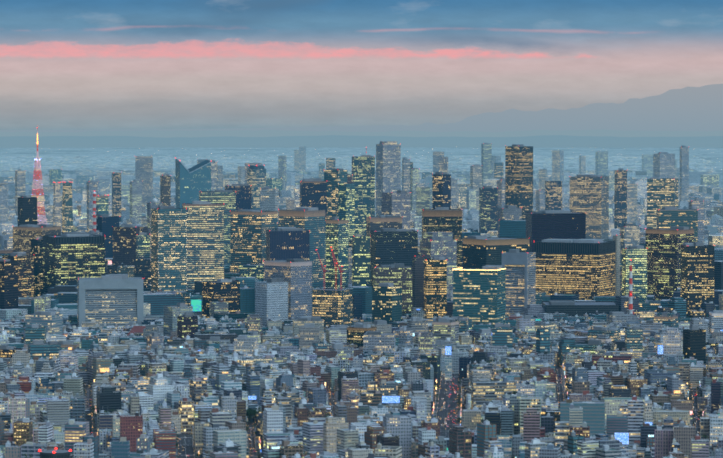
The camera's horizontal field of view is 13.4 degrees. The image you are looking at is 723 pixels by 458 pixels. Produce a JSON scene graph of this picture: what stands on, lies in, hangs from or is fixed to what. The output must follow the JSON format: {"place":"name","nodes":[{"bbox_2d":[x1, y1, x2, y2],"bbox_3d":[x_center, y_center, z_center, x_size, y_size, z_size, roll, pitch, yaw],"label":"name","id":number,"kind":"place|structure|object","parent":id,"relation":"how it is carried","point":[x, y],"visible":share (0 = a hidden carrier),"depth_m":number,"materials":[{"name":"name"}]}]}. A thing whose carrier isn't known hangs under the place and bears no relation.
{"place":"outdoors","nodes":[
{"label":"outdoors","id":0,"kind":"place"},
{"bbox_2d":[0,84,722,147],"bbox_3d":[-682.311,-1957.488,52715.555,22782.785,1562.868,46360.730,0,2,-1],"label":"mountains","id":1,"kind":"structure","parent":0,"point":[690,117],"depth_m":41876.54,"materials":[{"name":"blue"}]},
{"bbox_2d":[0,148,722,457],"bbox_3d":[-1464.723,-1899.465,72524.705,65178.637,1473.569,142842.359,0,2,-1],"label":"ground","id":2,"kind":"structure","parent":0,"point":[715,155],"depth_m":26385.69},
{"bbox_2d":[0,184,7,222],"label":"skyscraper","id":3,"kind":"structure","parent":2,"relation":"on","point":[3,203],"depth_m":9357.14,"materials":[{"name":"black"}]},
{"bbox_2d":[0,259,17,308],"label":"office building","id":4,"kind":"structure","parent":2,"relation":"on","point":[8,283],"depth_m":5380.00,"materials":[{"name":"black"}]},
{"bbox_2d":[2,252,33,297],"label":"tower","id":5,"kind":"structure","parent":2,"relation":"on","point":[25,275],"depth_m":5639.35,"materials":[{"name":"black"}]},
{"bbox_2d":[15,169,24,215],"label":"tower","id":6,"kind":"structure","parent":2,"relation":"on","point":[19,182],"depth_m":9859.34,"materials":[{"name":"black"}]},
{"bbox_2d":[18,195,36,225],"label":"skyscraper","id":7,"kind":"structure","parent":2,"relation":"on","point":[27,209],"depth_m":6878.90,"materials":[{"name":"black"}]},
{"bbox_2d":[25,324,45,346],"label":"building","id":8,"kind":"structure","parent":2,"relation":"on","point":[35,332],"depth_m":4651.95,"materials":[{"name":"teal glass"}]},
{"bbox_2d":[13,224,60,254],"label":"office building","id":9,"kind":"structure","parent":2,"relation":"on","point":[23,235],"depth_m":6477.00,"materials":[{"name":"black"}]},
{"bbox_2d":[31,237,42,296],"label":"office building","id":10,"kind":"structure","parent":2,"relation":"on","point":[37,247],"depth_m":5993.24,"materials":[{"name":"black"}]},
{"bbox_2d":[31,128,46,223],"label":"lattice tower","id":11,"kind":"structure","parent":2,"relation":"on","point":[40,198],"depth_m":7980.99,"materials":[{"name":"red metal"}]},
{"bbox_2d":[25,311,62,334],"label":"office building","id":12,"kind":"structure","parent":2,"relation":"on","point":[51,322],"depth_m":4896.11,"materials":[{"name":"black"}]},
{"bbox_2d":[28,340,60,359],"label":"building","id":13,"kind":"structure","parent":2,"relation":"on","point":[42,349],"depth_m":4468.52,"materials":[{"name":"teal glass"}]},
{"bbox_2d":[53,183,60,225],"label":"tower","id":14,"kind":"structure","parent":2,"relation":"on","point":[56,206],"depth_m":8186.06,"materials":[{"name":"black"}]},
{"bbox_2d":[62,182,72,231],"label":"skyscraper","id":15,"kind":"structure","parent":2,"relation":"on","point":[67,215],"depth_m":8187.59,"materials":[{"name":"black"}]},
{"bbox_2d":[43,232,104,293],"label":"office building","id":16,"kind":"structure","parent":2,"relation":"on","point":[69,258],"depth_m":5875.83,"materials":[{"name":"black glass"}]},
{"bbox_2d":[86,180,97,231],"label":"skyscraper","id":17,"kind":"structure","parent":2,"relation":"on","point":[92,186],"depth_m":8887.69,"materials":[{"name":"black"}]},
{"bbox_2d":[96,214,118,257],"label":"tower","id":18,"kind":"structure","parent":2,"relation":"on","point":[105,223],"depth_m":6795.45,"materials":[{"name":"black"}]},
{"bbox_2d":[77,274,143,326],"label":"office building","id":19,"kind":"structure","parent":2,"relation":"on","point":[113,299],"depth_m":5193.81,"materials":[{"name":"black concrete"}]},
{"bbox_2d":[112,172,120,221],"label":"tower","id":20,"kind":"structure","parent":2,"relation":"on","point":[116,194],"depth_m":9356.66,"materials":[{"name":"black"}]},
{"bbox_2d":[113,224,147,268],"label":"tower","id":21,"kind":"structure","parent":2,"relation":"on","point":[124,244],"depth_m":6398.92,"materials":[{"name":"black"}]},
{"bbox_2d":[130,179,141,223],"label":"skyscraper","id":22,"kind":"structure","parent":2,"relation":"on","point":[136,199],"depth_m":9398.56,"materials":[{"name":"black"}]},
{"bbox_2d":[136,232,149,258],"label":"office building","id":23,"kind":"structure","parent":2,"relation":"on","point":[143,244],"depth_m":6111.52,"materials":[{"name":"teal glass"}]},
{"bbox_2d":[135,156,152,212],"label":"tower","id":24,"kind":"structure","parent":2,"relation":"on","point":[144,169],"depth_m":10090.73,"materials":[{"name":"black"}]},
{"bbox_2d":[160,174,170,205],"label":"tower","id":25,"kind":"structure","parent":2,"relation":"on","point":[165,189],"depth_m":8408.72,"materials":[{"name":"black"}]},
{"bbox_2d":[151,206,186,290],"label":"tower","id":26,"kind":"structure","parent":2,"relation":"on","point":[168,244],"depth_m":5805.88,"materials":[{"name":"black"}]},
{"bbox_2d":[164,303,192,335],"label":"office building","id":27,"kind":"structure","parent":2,"relation":"on","point":[171,313],"depth_m":5019.54,"materials":[{"name":"black"}]},
{"bbox_2d":[177,312,197,337],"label":"office building","id":28,"kind":"structure","parent":2,"relation":"on","point":[187,323],"depth_m":4874.82,"materials":[{"name":"black glass"}]},
{"bbox_2d":[175,158,210,207],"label":"tower","id":29,"kind":"structure","parent":2,"relation":"on","point":[191,182],"depth_m":7393.44,"materials":[{"name":"teal glass"}]},
{"bbox_2d":[182,201,223,288],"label":"tower","id":30,"kind":"structure","parent":2,"relation":"on","point":[205,240],"depth_m":5999.35,"materials":[{"name":"black"}]},
{"bbox_2d":[199,190,235,263],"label":"tower","id":31,"kind":"structure","parent":2,"relation":"on","point":[227,198],"depth_m":6701.29,"materials":[{"name":"black glass"}]},
{"bbox_2d":[202,279,239,317],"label":"office building","id":32,"kind":"structure","parent":2,"relation":"on","point":[225,290],"depth_m":5422.88,"materials":[{"name":"black"}]},
{"bbox_2d":[225,184,251,210],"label":"office building","id":33,"kind":"structure","parent":2,"relation":"on","point":[243,197],"depth_m":6910.67,"materials":[{"name":"black"}]},
{"bbox_2d":[234,335,257,352],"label":"building","id":34,"kind":"structure","parent":2,"relation":"on","point":[243,343],"depth_m":4535.48,"materials":[{"name":"black concrete"}]},
{"bbox_2d":[230,210,277,272],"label":"tower","id":35,"kind":"structure","parent":2,"relation":"on","point":[248,228],"depth_m":6110.34,"materials":[{"name":"black"}]},
{"bbox_2d":[247,165,265,209],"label":"skyscraper","id":36,"kind":"structure","parent":2,"relation":"on","point":[256,177],"depth_m":8406.88,"materials":[{"name":"black"}]},
{"bbox_2d":[260,186,278,223],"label":"office building","id":37,"kind":"structure","parent":2,"relation":"on","point":[269,199],"depth_m":6920.73,"materials":[{"name":"black"}]},
{"bbox_2d":[255,278,287,325],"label":"tower","id":38,"kind":"structure","parent":2,"relation":"on","point":[271,298],"depth_m":5226.47,"materials":[{"name":"black"}]},
{"bbox_2d":[278,156,286,189],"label":"tower","id":39,"kind":"structure","parent":2,"relation":"on","point":[282,167],"depth_m":11901.21,"materials":[{"name":"grey"}]},
{"bbox_2d":[264,259,311,319],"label":"tower","id":40,"kind":"structure","parent":2,"relation":"on","point":[296,274],"depth_m":5268.18,"materials":[{"name":"black"}]},
{"bbox_2d":[266,227,309,260],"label":"office building","id":41,"kind":"structure","parent":2,"relation":"on","point":[284,243],"depth_m":5560.14,"materials":[{"name":"black"}]},
{"bbox_2d":[279,207,324,289],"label":"tower","id":42,"kind":"structure","parent":2,"relation":"on","point":[312,219],"depth_m":5968.40,"materials":[{"name":"black"}]},
{"bbox_2d":[293,316,323,341],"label":"office building","id":43,"kind":"structure","parent":2,"relation":"on","point":[303,320],"depth_m":4826.64,"materials":[{"name":"black concrete"}]},
{"bbox_2d":[299,323,319,348],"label":"building","id":44,"kind":"structure","parent":2,"relation":"on","point":[309,334],"depth_m":4645.52,"materials":[{"name":"black concrete"}]},
{"bbox_2d":[300,178,326,219],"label":"tower","id":45,"kind":"structure","parent":2,"relation":"on","point":[313,192],"depth_m":6514.84,"materials":[{"name":"black"}]},
{"bbox_2d":[312,248,352,326],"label":"building","id":46,"kind":"structure","parent":2,"relation":"on","point":[330,306],"depth_m":5127.45,"materials":[{"name":"black"}]},
{"bbox_2d":[325,217,348,288],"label":"tower","id":47,"kind":"structure","parent":2,"relation":"on","point":[337,235],"depth_m":6230.67,"materials":[{"name":"teal glass"}]},
{"bbox_2d":[326,325,348,343],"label":"building","id":48,"kind":"structure","parent":2,"relation":"on","point":[336,333],"depth_m":4836.43,"materials":[{"name":"black"}]},
{"bbox_2d":[324,168,354,238],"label":"tower","id":49,"kind":"structure","parent":2,"relation":"on","point":[340,197],"depth_m":6916.51,"materials":[{"name":"teal glass"}]},
{"bbox_2d":[352,235,369,285],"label":"tower","id":50,"kind":"structure","parent":2,"relation":"on","point":[360,260],"depth_m":5781.09,"materials":[{"name":"teal"}]},
{"bbox_2d":[0,338,722,457],"bbox_3d":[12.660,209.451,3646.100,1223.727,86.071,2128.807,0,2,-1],"label":"city","id":51,"kind":"object","parent":2,"relation":"on","point":[207,403],"visible":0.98,"depth_m":3682.35,"materials":[{"name":"black concrete"}]},
{"bbox_2d":[0,155,722,203],"bbox_3d":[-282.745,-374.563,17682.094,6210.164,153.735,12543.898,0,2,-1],"label":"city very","id":52,"kind":"object","parent":2,"relation":"on","point":[78,172],"visible":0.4,"depth_m":17172.75,"materials":[{"name":"black"}]},
{"bbox_2d":[0,293,722,350],"bbox_3d":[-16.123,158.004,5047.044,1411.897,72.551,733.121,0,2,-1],"label":"city buildings","id":53,"kind":"structure","parent":2,"relation":"on","point":[222,322],"depth_m":5077.71,"materials":[{"name":"black concrete"}]},
{"bbox_2d":[0,219,722,316],"bbox_3d":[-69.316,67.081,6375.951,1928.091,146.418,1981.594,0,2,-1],"label":"office buildings","id":54,"kind":"structure","parent":2,"relation":"on","point":[247,276],"depth_m":5701.78,"materials":[{"name":"black"}]},
{"bbox_2d":[0,187,722,248],"bbox_3d":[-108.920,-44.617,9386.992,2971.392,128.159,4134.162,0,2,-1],"label":"buildings","id":55,"kind":"structure","parent":2,"relation":"on","point":[713,219],"depth_m":9719.45,"materials":[{"name":"black"}]},
{"bbox_2d":[347,322,376,347],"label":"building","id":56,"kind":"structure","parent":2,"relation":"on","point":[356,332],"depth_m":4691.38,"materials":[{"name":"black"}]},
{"bbox_2d":[352,148,374,235],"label":"tower","id":57,"kind":"structure","parent":2,"relation":"on","point":[363,170],"depth_m":8117.11,"materials":[{"name":"teal glass"}]},
{"bbox_2d":[15,293,720,457],"bbox_3d":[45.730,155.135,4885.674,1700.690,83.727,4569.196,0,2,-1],"label":"buildings","id":58,"kind":"structure","parent":2,"relation":"on","point":[251,412],"depth_m":3841.71,"materials":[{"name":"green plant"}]},
{"bbox_2d":[363,331,394,353],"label":"building","id":59,"kind":"structure","parent":2,"relation":"on","point":[379,341],"depth_m":4493.22,"materials":[{"name":"grey concrete"}]},
{"bbox_2d":[366,215,401,268],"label":"tower","id":60,"kind":"structure","parent":2,"relation":"on","point":[384,221],"depth_m":6415.66,"materials":[{"name":"black"}]},
{"bbox_2d":[372,283,401,323],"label":"tower","id":61,"kind":"structure","parent":2,"relation":"on","point":[387,302],"depth_m":5183.99,"materials":[{"name":"teal glass"}]},
{"bbox_2d":[376,141,400,216],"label":"tower","id":62,"kind":"structure","parent":2,"relation":"on","point":[388,166],"depth_m":8918.82,"materials":[{"name":"black"}]},
{"bbox_2d":[373,263,411,312],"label":"tower","id":63,"kind":"structure","parent":2,"relation":"on","point":[398,274],"depth_m":5518.62,"materials":[{"name":"black glass"}]},
{"bbox_2d":[84,367,703,457],"bbox_3d":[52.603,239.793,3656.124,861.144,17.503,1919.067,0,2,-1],"label":"street","id":64,"kind":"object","parent":2,"relation":"on","point":[446,410],"visible":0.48,"depth_m":4007.98,"materials":[{"name":"grey asphalt"}]},
{"bbox_2d":[371,228,417,285],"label":"tower","id":65,"kind":"structure","parent":2,"relation":"on","point":[389,246],"depth_m":5811.36,"materials":[{"name":"black"}]},
{"bbox_2d":[382,190,409,228],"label":"tower","id":66,"kind":"structure","parent":2,"relation":"on","point":[396,203],"depth_m":6726.64,"materials":[{"name":"black"}]},
{"bbox_2d":[402,157,409,192],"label":"skyscraper","id":67,"kind":"structure","parent":2,"relation":"on","point":[405,173],"depth_m":10429.09,"materials":[{"name":"black"}]},
{"bbox_2d":[411,168,418,210],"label":"tower","id":68,"kind":"structure","parent":2,"relation":"on","point":[414,176],"depth_m":10430.01,"materials":[{"name":"black"}]},
{"bbox_2d":[412,256,423,310],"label":"skyscraper","id":69,"kind":"structure","parent":2,"relation":"on","point":[417,281],"depth_m":5438.85,"materials":[{"name":"black"}]},
{"bbox_2d":[416,187,431,215],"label":"tower","id":70,"kind":"structure","parent":2,"relation":"on","point":[423,197],"depth_m":9215.38,"materials":[{"name":"teal"}]},
{"bbox_2d":[418,332,435,352],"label":"building","id":71,"kind":"structure","parent":2,"relation":"on","point":[426,340],"depth_m":4533.25,"materials":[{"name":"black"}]},
{"bbox_2d":[424,257,446,318],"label":"tower","id":72,"kind":"structure","parent":2,"relation":"on","point":[435,286],"depth_m":5381.03,"materials":[{"name":"black"}]},
{"bbox_2d":[420,232,456,297],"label":"tower","id":73,"kind":"structure","parent":2,"relation":"on","point":[438,244],"depth_m":5629.05,"materials":[{"name":"grey"}]},
{"bbox_2d":[432,172,450,208],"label":"skyscraper","id":74,"kind":"structure","parent":2,"relation":"on","point":[441,189],"depth_m":7427.78,"materials":[{"name":"black"}]},
{"bbox_2d":[422,207,461,267],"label":"tower","id":75,"kind":"structure","parent":2,"relation":"on","point":[441,219],"depth_m":6109.85,"materials":[{"name":"black glass"}]},
{"bbox_2d":[432,317,458,342],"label":"building","id":76,"kind":"structure","parent":2,"relation":"on","point":[443,328],"depth_m":4806.60,"materials":[{"name":"grey"}]},
{"bbox_2d":[470,164,481,209],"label":"skyscraper","id":77,"kind":"structure","parent":2,"relation":"on","point":[476,177],"depth_m":10423.13,"materials":[{"name":"black"}]},
{"bbox_2d":[453,265,505,329],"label":"office building","id":78,"kind":"structure","parent":2,"relation":"on","point":[479,295],"depth_m":5116.54,"materials":[{"name":"teal glass"}]},
{"bbox_2d":[481,143,491,187],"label":"skyscraper","id":79,"kind":"structure","parent":2,"relation":"on","point":[486,156],"depth_m":11917.58,"materials":[{"name":"black"}]},
{"bbox_2d":[479,186,497,233],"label":"skyscraper","id":80,"kind":"structure","parent":2,"relation":"on","point":[488,208],"depth_m":8522.00,"materials":[{"name":"blue glass"}]},
{"bbox_2d":[463,236,528,267],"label":"office building","id":81,"kind":"structure","parent":2,"relation":"on","point":[479,251],"depth_m":5907.94,"materials":[{"name":"black"}]},
{"bbox_2d":[492,323,512,347],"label":"building","id":82,"kind":"structure","parent":2,"relation":"on","point":[502,335],"depth_m":4561.82,"materials":[{"name":"blue glass"}]},
{"bbox_2d":[498,205,521,236],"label":"skyscraper","id":83,"kind":"structure","parent":2,"relation":"on","point":[506,212],"depth_m":6922.29,"materials":[{"name":"grey"}]},
{"bbox_2d":[502,249,535,315],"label":"tower","id":84,"kind":"structure","parent":2,"relation":"on","point":[520,267],"depth_m":5523.74,"materials":[{"name":"grey"}]},
{"bbox_2d":[505,144,532,219],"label":"tower","id":85,"kind":"structure","parent":2,"relation":"on","point":[518,175],"depth_m":8310.32,"materials":[{"name":"black"}]},
{"bbox_2d":[516,315,534,332],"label":"building","id":86,"kind":"structure","parent":2,"relation":"on","point":[526,323],"depth_m":4937.51,"materials":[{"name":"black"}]},
{"bbox_2d":[536,328,549,352],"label":"building","id":87,"kind":"structure","parent":2,"relation":"on","point":[542,339],"depth_m":4499.97,"materials":[{"name":"teal glass"}]},
{"bbox_2d":[545,181,561,209],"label":"tower","id":88,"kind":"structure","parent":2,"relation":"on","point":[553,195],"depth_m":8769.77,"materials":[{"name":"blue"}]},
{"bbox_2d":[526,210,585,251],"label":"tower","id":89,"kind":"structure","parent":2,"relation":"on","point":[541,225],"depth_m":6191.22,"materials":[{"name":"black"}]},
{"bbox_2d":[552,150,563,182],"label":"tower","id":90,"kind":"structure","parent":2,"relation":"on","point":[557,165],"depth_m":13082.69,"materials":[{"name":"black"}]},
{"bbox_2d":[534,239,615,299],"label":"office building","id":91,"kind":"structure","parent":2,"relation":"on","point":[584,269],"depth_m":5692.39,"materials":[{"name":"black glass"}]},
{"bbox_2d":[542,300,618,315],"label":"building","id":92,"kind":"structure","parent":2,"relation":"on","point":[574,308],"depth_m":5387.67,"materials":[{"name":"black concrete"}]},
{"bbox_2d":[570,340,603,354],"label":"building","id":93,"kind":"structure","parent":2,"relation":"on","point":[591,346],"depth_m":4553.73,"materials":[{"name":"black"}]},
{"bbox_2d":[570,174,608,238],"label":"tower","id":94,"kind":"structure","parent":2,"relation":"on","point":[589,195],"depth_m":7395.70,"materials":[{"name":"black"}]},
{"bbox_2d":[595,151,607,174],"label":"skyscraper","id":95,"kind":"structure","parent":2,"relation":"on","point":[601,162],"depth_m":14162.95,"materials":[{"name":"black"}]},
{"bbox_2d":[588,327,619,341],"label":"building","id":96,"kind":"structure","parent":2,"relation":"on","point":[612,333],"depth_m":4756.50,"materials":[{"name":"black"}]},
{"bbox_2d":[613,235,619,295],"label":"tower","id":97,"kind":"structure","parent":2,"relation":"on","point":[616,238],"depth_m":5925.93,"materials":[{"name":"grey"}]},
{"bbox_2d":[614,168,626,228],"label":"skyscraper","id":98,"kind":"structure","parent":2,"relation":"on","point":[620,205],"depth_m":8705.70,"materials":[{"name":"black glass"}]},
{"bbox_2d":[607,312,637,325],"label":"building","id":99,"kind":"structure","parent":2,"relation":"on","point":[618,318],"depth_m":5128.67,"materials":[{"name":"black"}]},
{"bbox_2d":[620,223,639,262],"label":"skyscraper","id":100,"kind":"structure","parent":2,"relation":"on","point":[629,234],"depth_m":6711.96,"materials":[{"name":"grey"}]},
{"bbox_2d":[627,184,636,223],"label":"tower","id":101,"kind":"structure","parent":2,"relation":"on","point":[632,201],"depth_m":9285.12,"materials":[{"name":"black"}]},
{"bbox_2d":[625,325,642,350],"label":"building","id":102,"kind":"structure","parent":2,"relation":"on","point":[634,338],"depth_m":4517.33,"materials":[{"name":"glass"}]},
{"bbox_2d":[622,245,646,301],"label":"tower","id":103,"kind":"structure","parent":2,"relation":"on","point":[635,256],"depth_m":5614.57,"materials":[{"name":"grey"}]},
{"bbox_2d":[647,177,677,228],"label":"tower","id":104,"kind":"structure","parent":2,"relation":"on","point":[662,193],"depth_m":7390.45,"materials":[{"name":"blue"}]},
{"bbox_2d":[653,152,674,178],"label":"skyscraper","id":105,"kind":"structure","parent":2,"relation":"on","point":[663,164],"depth_m":10872.11,"materials":[{"name":"black"}]},
{"bbox_2d":[654,312,677,327],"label":"building","id":106,"kind":"structure","parent":2,"relation":"on","point":[668,319],"depth_m":5101.56,"materials":[{"name":"teal"}]},
{"bbox_2d":[645,226,693,299],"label":"tower","id":107,"kind":"structure","parent":2,"relation":"on","point":[663,246],"depth_m":5799.28,"materials":[{"name":"black glass"}]},
{"bbox_2d":[663,328,680,354],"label":"building","id":108,"kind":"structure","parent":2,"relation":"on","point":[671,340],"depth_m":4481.12,"materials":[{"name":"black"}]},
{"bbox_2d":[657,207,697,241],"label":"tower","id":109,"kind":"structure","parent":2,"relation":"on","point":[668,217],"depth_m":6383.64,"materials":[{"name":"teal"}]},
{"bbox_2d":[679,146,688,200],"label":"skyscraper","id":110,"kind":"structure","parent":2,"relation":"on","point":[684,177],"depth_m":10877.06,"materials":[{"name":"black"}]},
{"bbox_2d":[683,326,705,364],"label":"building","id":111,"kind":"structure","parent":2,"relation":"on","point":[694,341],"depth_m":4490.43,"materials":[{"name":"black"}]},
{"bbox_2d":[689,198,703,241],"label":"skyscraper","id":112,"kind":"structure","parent":2,"relation":"on","point":[697,204],"depth_m":6900.44,"materials":[{"name":"grey"}]},
{"bbox_2d":[681,242,714,316],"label":"tower","id":113,"kind":"structure","parent":2,"relation":"on","point":[697,273],"depth_m":5501.80,"materials":[{"name":"black glass"}]},
{"bbox_2d":[709,310,722,333],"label":"building","id":114,"kind":"structure","parent":2,"relation":"on","point":[715,318],"depth_m":5081.16,"materials":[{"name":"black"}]},
{"bbox_2d":[0,0,722,129],"label":"sky","id":115,"kind":"structure","parent":0,"point":[65,64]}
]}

